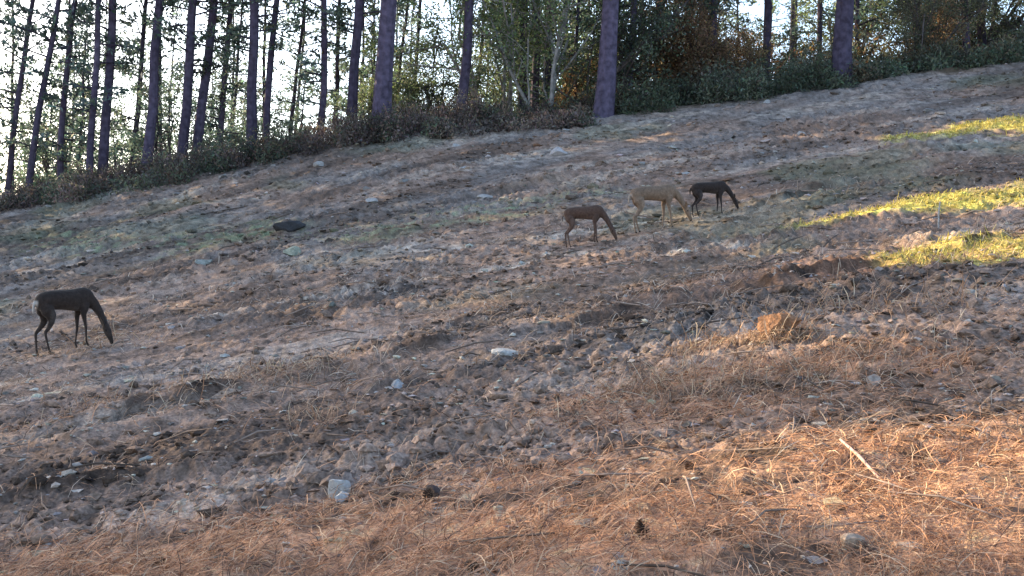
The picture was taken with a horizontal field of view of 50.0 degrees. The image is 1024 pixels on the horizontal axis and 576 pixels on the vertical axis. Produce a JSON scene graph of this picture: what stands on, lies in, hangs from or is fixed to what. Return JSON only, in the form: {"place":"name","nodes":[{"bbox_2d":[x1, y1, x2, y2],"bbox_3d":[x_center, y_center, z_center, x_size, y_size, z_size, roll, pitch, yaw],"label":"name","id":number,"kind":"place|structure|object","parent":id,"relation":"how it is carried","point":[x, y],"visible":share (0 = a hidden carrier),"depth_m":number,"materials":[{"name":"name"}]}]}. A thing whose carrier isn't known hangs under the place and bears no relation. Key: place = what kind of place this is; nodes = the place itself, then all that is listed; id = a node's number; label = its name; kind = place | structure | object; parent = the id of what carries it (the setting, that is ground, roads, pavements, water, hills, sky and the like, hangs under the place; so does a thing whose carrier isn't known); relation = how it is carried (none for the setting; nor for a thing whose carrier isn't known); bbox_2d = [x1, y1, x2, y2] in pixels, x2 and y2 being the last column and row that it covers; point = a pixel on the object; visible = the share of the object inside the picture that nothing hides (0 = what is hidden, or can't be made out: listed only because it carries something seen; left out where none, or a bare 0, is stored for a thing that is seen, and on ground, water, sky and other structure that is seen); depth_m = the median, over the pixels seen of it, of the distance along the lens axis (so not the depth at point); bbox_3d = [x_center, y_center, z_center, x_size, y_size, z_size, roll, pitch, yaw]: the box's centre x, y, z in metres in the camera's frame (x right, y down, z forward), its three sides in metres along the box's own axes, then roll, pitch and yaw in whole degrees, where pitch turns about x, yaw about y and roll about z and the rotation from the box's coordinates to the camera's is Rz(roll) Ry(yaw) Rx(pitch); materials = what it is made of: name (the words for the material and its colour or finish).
{"place":"outdoors","nodes":[
{"label":"outdoors","id":0,"kind":"place"},
{"bbox_2d":[0,61,1023,575],"bbox_3d":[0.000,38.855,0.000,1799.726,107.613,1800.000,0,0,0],"label":"hillside ground","id":1,"kind":"structure","parent":0,"point":[900,93],"depth_m":13.28,"materials":[{"name":"soil"}]},
{"bbox_2d":[0,0,51,193],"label":"pine tree","id":2,"kind":"object","parent":1,"relation":"on","point":[10,66],"visible":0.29,"depth_m":50.67,"materials":[{"name":"green plant"}]},
{"bbox_2d":[0,0,65,194],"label":"pine tree","id":3,"kind":"object","parent":1,"relation":"on","point":[11,142],"visible":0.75,"depth_m":40.91,"materials":[{"name":"green plant"}]},
{"bbox_2d":[4,85,70,182],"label":"pine tree","id":4,"kind":"object","parent":1,"relation":"on","point":[51,164],"visible":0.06,"depth_m":49.46,"materials":[{"name":"green plant"}]},
{"bbox_2d":[0,0,107,189],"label":"pine tree","id":5,"kind":"object","parent":1,"relation":"on","point":[54,30],"visible":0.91,"depth_m":38.89,"materials":[{"name":"green plant"}]},
{"bbox_2d":[28,0,99,178],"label":"pine tree","id":6,"kind":"object","parent":1,"relation":"on","point":[55,55],"visible":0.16,"depth_m":47.53,"materials":[{"name":"green plant"}]},
{"bbox_2d":[0,74,135,187],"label":"broadleaf tree","id":7,"kind":"object","parent":1,"relation":"on","point":[24,174],"visible":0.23,"depth_m":46.25,"materials":[{"name":"green plant"}]},
{"bbox_2d":[32,287,113,355],"bbox_3d":[-5.761,0.438,14.423,0.988,0.893,0.401,0,0,-21],"label":"deer","id":8,"kind":"object","parent":1,"relation":"on","point":[81,301],"visible":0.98,"depth_m":14.34},
{"bbox_2d":[0,26,148,192],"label":"broadleaf tree","id":9,"kind":"object","parent":1,"relation":"on","point":[31,124],"visible":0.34,"depth_m":43.73,"materials":[{"name":"green plant"}]},
{"bbox_2d":[31,0,122,181],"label":"pine tree","id":10,"kind":"object","parent":1,"relation":"on","point":[60,147],"visible":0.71,"depth_m":39.94,"materials":[{"name":"green plant"}]},
{"bbox_2d":[54,0,127,178],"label":"pine tree","id":11,"kind":"object","parent":1,"relation":"on","point":[79,151],"visible":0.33,"depth_m":43.36,"materials":[{"name":"green plant"}]},
{"bbox_2d":[45,0,148,176],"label":"pine tree","id":12,"kind":"object","parent":1,"relation":"on","point":[93,104],"visible":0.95,"depth_m":37.98,"materials":[{"name":"green plant"}]},
{"bbox_2d":[64,0,136,173],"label":"pine tree","id":13,"kind":"object","parent":1,"relation":"on","point":[104,137],"visible":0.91,"depth_m":38.44,"materials":[{"name":"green plant"}]},
{"bbox_2d":[73,0,127,163],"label":"pine tree","id":14,"kind":"object","parent":1,"relation":"on","point":[106,21],"visible":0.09,"depth_m":54.58,"materials":[{"name":"green plant"}]},
{"bbox_2d":[94,106,129,173],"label":"pine tree","id":15,"kind":"object","parent":1,"relation":"on","point":[112,134],"visible":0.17,"depth_m":48.09,"materials":[{"name":"green plant"}]},
{"bbox_2d":[98,0,172,171],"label":"pine tree","id":16,"kind":"object","parent":1,"relation":"on","point":[142,33],"visible":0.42,"depth_m":43.96,"materials":[{"name":"green plant"}]},
{"bbox_2d":[75,36,234,167],"bbox_3d":[-13.620,-6.346,42.785,5.634,7.197,4.961,2,0,-43],"label":"broadleaf tree","id":17,"kind":"object","parent":1,"relation":"on","point":[138,137],"visible":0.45,"depth_m":42.53,"materials":[{"name":"green plant"}]},
{"bbox_2d":[124,0,186,156],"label":"pine tree","id":18,"kind":"object","parent":1,"relation":"on","point":[148,44],"visible":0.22,"depth_m":54.80,"materials":[{"name":"green plant"}]},
{"bbox_2d":[125,46,190,174],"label":"pine tree","id":19,"kind":"object","parent":1,"relation":"on","point":[160,78],"visible":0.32,"depth_m":43.51,"materials":[{"name":"green plant"}]},
{"bbox_2d":[141,0,175,167],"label":"pine tree","id":20,"kind":"object","parent":1,"relation":"on","point":[150,129],"visible":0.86,"depth_m":37.49,"materials":[{"name":"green plant"}]},
{"bbox_2d":[154,0,196,148],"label":"pine tree","id":21,"kind":"object","parent":1,"relation":"on","point":[173,55],"visible":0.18,"depth_m":67.14,"materials":[{"name":"green plant"}]},
{"bbox_2d":[133,0,259,159],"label":"pine tree","id":22,"kind":"object","parent":1,"relation":"on","point":[189,70],"visible":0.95,"depth_m":37.33,"materials":[{"name":"green plant"}]},
{"bbox_2d":[141,72,257,157],"bbox_3d":[-14.666,-5.809,52.661,7.178,9.169,6.321,2,0,-35],"label":"broadleaf tree","id":23,"kind":"object","parent":1,"relation":"on","point":[194,115],"visible":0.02,"depth_m":51.82,"materials":[{"name":"green plant"}]},
{"bbox_2d":[163,0,238,161],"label":"pine tree","id":24,"kind":"object","parent":1,"relation":"on","point":[200,120],"visible":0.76,"depth_m":37.95,"materials":[{"name":"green plant"}]},
{"bbox_2d":[146,46,265,149],"bbox_3d":[-11.084,-6.262,41.330,4.257,6.175,4.834,2,0,0],"label":"broadleaf tree","id":25,"kind":"object","parent":1,"relation":"on","point":[206,130],"visible":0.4,"depth_m":40.61,"materials":[{"name":"green plant"}]},
{"bbox_2d":[165,0,281,149],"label":"pine tree","id":26,"kind":"object","parent":1,"relation":"on","point":[221,118],"visible":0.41,"depth_m":40.83,"materials":[{"name":"green plant"}]},
{"bbox_2d":[208,0,261,152],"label":"pine tree","id":27,"kind":"object","parent":1,"relation":"on","point":[237,62],"visible":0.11,"depth_m":55.66,"materials":[{"name":"green plant"}]},
{"bbox_2d":[210,0,261,139],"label":"pine tree","id":28,"kind":"object","parent":1,"relation":"on","point":[219,35],"visible":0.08,"depth_m":57.07,"materials":[{"name":"green plant"}]},
{"bbox_2d":[198,72,313,149],"bbox_3d":[-10.779,-6.236,47.144,5.276,6.740,4.646,2,0,-7],"label":"broadleaf tree","id":29,"kind":"object","parent":1,"relation":"on","point":[272,96],"visible":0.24,"depth_m":46.97,"materials":[{"name":"green plant"}]},
{"bbox_2d":[231,0,287,139],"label":"pine tree","id":30,"kind":"object","parent":1,"relation":"on","point":[264,48],"visible":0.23,"depth_m":47.29,"materials":[{"name":"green plant"}]},
{"bbox_2d":[200,0,322,156],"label":"pine tree","id":31,"kind":"object","parent":1,"relation":"on","point":[251,99],"visible":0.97,"depth_m":36.53,"materials":[{"name":"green plant"}]},
{"bbox_2d":[236,0,312,136],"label":"pine tree","id":32,"kind":"object","parent":1,"relation":"on","point":[272,43],"visible":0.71,"depth_m":37.87,"materials":[{"name":"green plant"}]},
{"bbox_2d":[243,0,332,142],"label":"pine tree","id":33,"kind":"object","parent":1,"relation":"on","point":[295,77],"visible":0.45,"depth_m":47.14,"materials":[{"name":"green plant"}]},
{"bbox_2d":[273,220,305,231],"bbox_3d":[-4.911,-1.321,24.222,0.717,0.337,0.306,0,0,0],"label":"rock","id":34,"kind":"object","parent":1,"relation":"on","point":[290,226],"visible":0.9,"depth_m":24.09,"materials":[{"name":"stone"}]},
{"bbox_2d":[282,58,318,130],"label":"pine tree","id":35,"kind":"object","parent":1,"relation":"on","point":[299,103],"visible":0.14,"depth_m":55.78,"materials":[{"name":"green plant"}]},
{"bbox_2d":[275,0,329,132],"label":"pine tree","id":36,"kind":"object","parent":1,"relation":"on","point":[303,52],"visible":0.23,"depth_m":59.29,"materials":[{"name":"green plant"}]},
{"bbox_2d":[287,0,354,136],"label":"pine tree","id":37,"kind":"object","parent":1,"relation":"on","point":[323,97],"visible":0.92,"depth_m":38.36,"materials":[{"name":"green plant"}]},
{"bbox_2d":[300,0,369,132],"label":"pine tree","id":38,"kind":"object","parent":1,"relation":"on","point":[338,62],"visible":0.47,"depth_m":45.92,"materials":[{"name":"green plant"}]},
{"bbox_2d":[328,479,350,498],"bbox_3d":[-0.967,1.135,6.146,0.117,0.136,0.086,0,0,27],"label":"rock","id":39,"kind":"object","parent":1,"relation":"on","point":[345,484],"visible":0.65,"depth_m":6.12,"materials":[{"name":"stone"}]},
{"bbox_2d":[333,0,379,109],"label":"pine tree","id":40,"kind":"object","parent":1,"relation":"on","point":[364,33],"visible":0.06,"depth_m":58.14,"materials":[{"name":"green plant"}]},
{"bbox_2d":[306,0,415,117],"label":"pine tree","id":41,"kind":"object","parent":1,"relation":"on","point":[357,26],"visible":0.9,"depth_m":36.93,"materials":[{"name":"brown plant"}]},
{"bbox_2d":[317,0,410,123],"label":"pine tree","id":42,"kind":"object","parent":1,"relation":"on","point":[363,65],"visible":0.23,"depth_m":43.11,"materials":[{"name":"green plant"}]},
{"bbox_2d":[335,26,400,120],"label":"pine tree","id":43,"kind":"object","parent":1,"relation":"on","point":[367,70],"visible":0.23,"depth_m":41.88,"materials":[{"name":"green plant"}]},
{"bbox_2d":[372,0,401,123],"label":"pine tree","id":44,"kind":"object","parent":1,"relation":"on","point":[382,91],"visible":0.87,"depth_m":35.73,"materials":[{"name":"brown plant"}]},
{"bbox_2d":[327,59,450,128],"bbox_3d":[-5.116,-6.810,41.630,5.152,4.824,4.707,0,0,43],"label":"broadleaf tree","id":45,"kind":"object","parent":1,"relation":"on","point":[367,94],"visible":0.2,"depth_m":41.04,"materials":[{"name":"green plant"}]},
{"bbox_2d":[358,58,427,119],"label":"broadleaf tree","id":46,"kind":"object","parent":1,"relation":"on","point":[405,88],"visible":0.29,"depth_m":41.26,"materials":[{"name":"green plant"}]},
{"bbox_2d":[362,0,431,110],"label":"pine tree","id":47,"kind":"object","parent":1,"relation":"on","point":[404,26],"visible":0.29,"depth_m":49.54,"materials":[{"name":"green plant"}]},
{"bbox_2d":[326,54,501,127],"bbox_3d":[-4.062,-6.793,44.188,6.760,5.436,3.981,0,0,37],"label":"broadleaf tree","id":48,"kind":"object","parent":1,"relation":"on","point":[422,89],"visible":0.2,"depth_m":43.13,"materials":[{"name":"green plant"}]},
{"bbox_2d":[394,0,447,103],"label":"pine tree","id":49,"kind":"object","parent":1,"relation":"on","point":[415,6],"visible":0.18,"depth_m":54.85,"materials":[{"name":"green plant"}]},
{"bbox_2d":[399,17,500,116],"bbox_3d":[-2.572,-7.617,42.215,4.228,5.773,7.178,0,0,8],"label":"broadleaf tree","id":50,"kind":"object","parent":1,"relation":"on","point":[438,49],"visible":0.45,"depth_m":42.29,"materials":[{"name":"green plant"}]},
{"bbox_2d":[359,0,587,109],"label":"broadleaf tree","id":51,"kind":"object","parent":1,"relation":"on","point":[460,6],"visible":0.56,"depth_m":39.80,"materials":[{"name":"green plant"}]},
{"bbox_2d":[457,0,492,114],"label":"pine tree","id":52,"kind":"object","parent":1,"relation":"on","point":[466,66],"visible":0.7,"depth_m":37.89,"materials":[{"name":"brown plant"}]},
{"bbox_2d":[445,0,511,105],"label":"pine tree","id":53,"kind":"object","parent":1,"relation":"on","point":[482,36],"visible":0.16,"depth_m":48.48,"materials":[{"name":"green plant"}]},
{"bbox_2d":[491,348,518,355],"bbox_3d":[-0.070,0.574,9.785,0.231,0.083,0.192,0,0,-44],"label":"rock","id":54,"kind":"object","parent":1,"relation":"on","point":[505,352],"visible":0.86,"depth_m":9.72,"materials":[{"name":"stone"}]},
{"bbox_2d":[0,277,1023,575],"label":"pine needle litter","id":55,"kind":"object","parent":1,"relation":"on","point":[142,559],"visible":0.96,"depth_m":5.16,"materials":[{"name":"plant"}]},
{"bbox_2d":[0,70,1023,575],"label":"soil clods","id":56,"kind":"object","parent":1,"relation":"on","point":[396,460],"visible":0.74,"depth_m":8.82,"materials":[{"name":"soil"}]},
{"bbox_2d":[0,3,1023,213],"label":"shrub thicket","id":57,"kind":"object","parent":1,"relation":"on","point":[806,74],"visible":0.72,"depth_m":35.42,"materials":[{"name":"green plant"}]},
{"bbox_2d":[0,155,1023,568],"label":"dry straw","id":58,"kind":"object","parent":1,"relation":"on","point":[912,421],"visible":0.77,"depth_m":11.01,"materials":[{"name":"plant"}]},
{"bbox_2d":[0,62,1023,575],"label":"gravel stones","id":59,"kind":"object","parent":1,"relation":"on","point":[684,424],"visible":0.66,"depth_m":9.14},
{"bbox_2d":[0,96,1023,575],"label":"fallen twigs","id":60,"kind":"object","parent":1,"relation":"on","point":[536,374],"visible":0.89,"depth_m":8.12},
{"bbox_2d":[6,237,1023,433],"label":"dry grass tufts","id":61,"kind":"object","parent":1,"relation":"on","point":[798,333],"visible":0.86,"depth_m":8.48,"materials":[{"name":"plant"}]},
{"bbox_2d":[477,58,554,113],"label":"broadleaf tree","id":62,"kind":"object","parent":1,"relation":"on","point":[489,94],"visible":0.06,"depth_m":46.36,"materials":[{"name":"green plant"}]},
{"bbox_2d":[19,112,1023,273],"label":"grass","id":63,"kind":"structure","parent":1,"relation":"on","point":[950,130],"depth_m":17.03,"materials":[{"name":"plant"}]},
{"bbox_2d":[493,0,558,109],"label":"tree","id":64,"kind":"object","parent":1,"relation":"on","point":[533,81],"visible":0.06,"depth_m":42.91,"materials":[{"name":"plant"}]},
{"bbox_2d":[475,0,581,110],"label":"pine tree","id":65,"kind":"object","parent":1,"relation":"on","point":[525,79],"visible":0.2,"depth_m":41.84,"materials":[{"name":"green plant"}]},
{"bbox_2d":[431,0,642,108],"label":"broadleaf tree","id":66,"kind":"object","parent":1,"relation":"on","point":[501,74],"visible":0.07,"depth_m":48.71,"materials":[{"name":"green plant"}]},
{"bbox_2d":[516,4,588,108],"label":"tree","id":67,"kind":"object","parent":1,"relation":"on","point":[549,65],"visible":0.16,"depth_m":44.98,"materials":[{"name":"green plant"}]},
{"bbox_2d":[474,0,642,109],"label":"broadleaf tree","id":68,"kind":"object","parent":1,"relation":"on","point":[560,33],"visible":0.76,"depth_m":37.76,"materials":[{"name":"green plant"}]},
{"bbox_2d":[538,0,598,101],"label":"pine tree","id":69,"kind":"object","parent":1,"relation":"on","point":[579,22],"visible":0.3,"depth_m":42.09,"materials":[{"name":"green plant"}]},
{"bbox_2d":[497,4,652,101],"bbox_3d":[3.844,-9.277,50.232,9.386,9.620,10.274,0,0,17],"label":"broadleaf tree","id":70,"kind":"object","parent":1,"relation":"on","point":[541,69],"visible":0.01,"depth_m":49.51,"materials":[{"name":"green plant"}]},
{"bbox_2d":[546,51,620,108],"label":"broadleaf tree","id":71,"kind":"object","parent":1,"relation":"on","point":[563,96],"visible":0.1,"depth_m":40.59,"materials":[{"name":"green plant"}]},
{"bbox_2d":[562,205,616,246],"bbox_3d":[1.288,-1.029,18.276,0.939,0.706,0.293,0,0,15],"label":"deer","id":72,"kind":"object","parent":1,"relation":"on","point":[594,213],"visible":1,"depth_m":18.21},
{"bbox_2d":[467,0,739,106],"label":"broadleaf tree","id":73,"kind":"object","parent":1,"relation":"on","point":[667,17],"visible":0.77,"depth_m":38.02,"materials":[{"name":"green plant"}]},
{"bbox_2d":[593,0,620,117],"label":"pine tree","id":74,"kind":"object","parent":1,"relation":"on","point":[604,103],"visible":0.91,"depth_m":35.39,"materials":[{"name":"brown plant"}]},
{"bbox_2d":[593,0,669,87],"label":"pine tree","id":75,"kind":"object","parent":1,"relation":"on","point":[635,43],"visible":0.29,"depth_m":38.81,"materials":[{"name":"green plant"}]},
{"bbox_2d":[572,0,701,98],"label":"broadleaf tree","id":76,"kind":"object","parent":1,"relation":"on","point":[623,72],"visible":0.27,"depth_m":38.14,"materials":[{"name":"green plant"}]},
{"bbox_2d":[633,518,649,539],"bbox_3d":[0.542,1.011,4.601,0.074,0.092,0.072,0,0,0],"label":"pine cone","id":77,"kind":"object","parent":1,"relation":"on","point":[640,525],"visible":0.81,"depth_m":4.59,"materials":[{"name":"plant"}]},
{"bbox_2d":[565,0,731,98],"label":"broadleaf tree","id":78,"kind":"object","parent":1,"relation":"on","point":[674,72],"visible":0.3,"depth_m":39.51,"materials":[{"name":"green plant"}]},
{"bbox_2d":[628,184,691,232],"bbox_3d":[2.533,-1.354,18.748,1.135,0.856,0.345,0,0,-12],"label":"deer","id":79,"kind":"object","parent":1,"relation":"on","point":[665,194],"visible":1,"depth_m":18.68},
{"bbox_2d":[659,0,749,77],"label":"broadleaf tree","id":80,"kind":"object","parent":1,"relation":"on","point":[704,54],"visible":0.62,"depth_m":38.13,"materials":[{"name":"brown plant"}]},
{"bbox_2d":[646,3,762,42],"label":"broadleaf tree","id":81,"kind":"object","parent":1,"relation":"on","point":[760,19],"visible":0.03,"depth_m":51.20,"materials":[{"name":"green plant"}]},
{"bbox_2d":[689,181,738,216],"bbox_3d":[3.638,-1.591,19.758,0.910,0.674,0.277,0,0,-5],"label":"deer","id":82,"kind":"object","parent":1,"relation":"on","point":[717,188],"visible":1,"depth_m":19.69},
{"bbox_2d":[698,0,729,56],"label":"pine tree","id":83,"kind":"object","parent":1,"relation":"on","point":[712,11],"visible":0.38,"depth_m":39.89,"materials":[{"name":"green plant"}]},
{"bbox_2d":[684,5,749,55],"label":"pine tree","id":84,"kind":"object","parent":1,"relation":"on","point":[723,24],"visible":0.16,"depth_m":45.94,"materials":[{"name":"green plant"}]},
{"bbox_2d":[705,19,770,76],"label":"broadleaf tree","id":85,"kind":"object","parent":1,"relation":"on","point":[746,44],"visible":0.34,"depth_m":39.98,"materials":[{"name":"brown plant"}]},
{"bbox_2d":[718,0,777,47],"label":"pine tree","id":86,"kind":"object","parent":1,"relation":"on","point":[744,21],"visible":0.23,"depth_m":50.77,"materials":[{"name":"green plant"}]},
{"bbox_2d":[740,21,791,80],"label":"broadleaf tree","id":87,"kind":"object","parent":1,"relation":"on","point":[772,48],"visible":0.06,"depth_m":49.29,"materials":[{"name":"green plant"}]},
{"bbox_2d":[752,0,788,63],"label":"pine tree","id":88,"kind":"object","parent":1,"relation":"on","point":[778,11],"visible":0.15,"depth_m":65.05,"materials":[{"name":"green plant"}]},
{"bbox_2d":[763,0,783,73],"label":"pine tree","id":89,"kind":"object","parent":1,"relation":"on","point":[768,20],"visible":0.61,"depth_m":43.80,"materials":[{"name":"brown plant"}]},
{"bbox_2d":[729,4,827,77],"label":"broadleaf tree","id":90,"kind":"object","parent":1,"relation":"on","point":[791,44],"visible":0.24,"depth_m":43.68,"materials":[{"name":"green plant"}]},
{"bbox_2d":[757,313,801,337],"bbox_3d":[2.139,0.320,8.770,0.357,0.250,0.232,0,0,0],"label":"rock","id":91,"kind":"object","parent":1,"relation":"on","point":[791,319],"visible":0.73,"depth_m":8.70,"materials":[{"name":"stone"}]},
{"bbox_2d":[770,0,827,67],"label":"pine tree","id":92,"kind":"object","parent":1,"relation":"on","point":[784,29],"visible":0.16,"depth_m":52.15,"materials":[{"name":"green plant"}]},
{"bbox_2d":[791,0,835,60],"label":"pine tree","id":93,"kind":"object","parent":1,"relation":"on","point":[819,10],"visible":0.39,"depth_m":45.92,"materials":[{"name":"green plant"}]},
{"bbox_2d":[831,0,853,87],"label":"pine tree","id":94,"kind":"object","parent":1,"relation":"on","point":[842,41],"visible":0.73,"depth_m":35.72,"materials":[{"name":"brown plant"}]},
{"bbox_2d":[840,533,866,549],"bbox_3d":[1.374,1.024,4.419,0.110,0.073,0.075,0,0,0],"label":"rock","id":95,"kind":"object","parent":1,"relation":"on","point":[853,538],"visible":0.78,"depth_m":4.39,"materials":[{"name":"stone"}]},
{"bbox_2d":[751,0,957,62],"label":"broadleaf tree","id":96,"kind":"object","parent":1,"relation":"on","point":[871,13],"visible":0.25,"depth_m":47.50,"materials":[{"name":"green plant"}]},
{"bbox_2d":[830,0,901,63],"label":"pine tree","id":97,"kind":"object","parent":1,"relation":"on","point":[861,9],"visible":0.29,"depth_m":44.52,"materials":[{"name":"green plant"}]},
{"bbox_2d":[866,0,990,52],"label":"broadleaf tree","id":98,"kind":"object","parent":1,"relation":"on","point":[964,7],"visible":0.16,"depth_m":42.45,"materials":[{"name":"green plant"}]},
{"bbox_2d":[867,0,1000,64],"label":"broadleaf tree","id":99,"kind":"object","parent":1,"relation":"on","point":[922,26],"visible":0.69,"depth_m":37.36,"materials":[{"name":"green plant"}]},
{"bbox_2d":[894,0,973,55],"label":"broadleaf tree","id":100,"kind":"object","parent":1,"relation":"on","point":[937,19],"visible":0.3,"depth_m":40.05,"materials":[{"name":"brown plant"}]},
{"bbox_2d":[885,0,1023,47],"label":"broadleaf tree","id":101,"kind":"object","parent":1,"relation":"on","point":[995,5],"visible":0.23,"depth_m":43.76,"materials":[{"name":"green plant"}]},
{"bbox_2d":[951,0,1023,43],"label":"broadleaf tree","id":102,"kind":"object","parent":1,"relation":"on","point":[1003,19],"visible":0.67,"depth_m":43.02,"materials":[{"name":"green plant"}]},
{"bbox_2d":[0,0,1023,194],"label":"sky","id":103,"kind":"structure","parent":0,"point":[756,9],"materials":[{"name":"white"}]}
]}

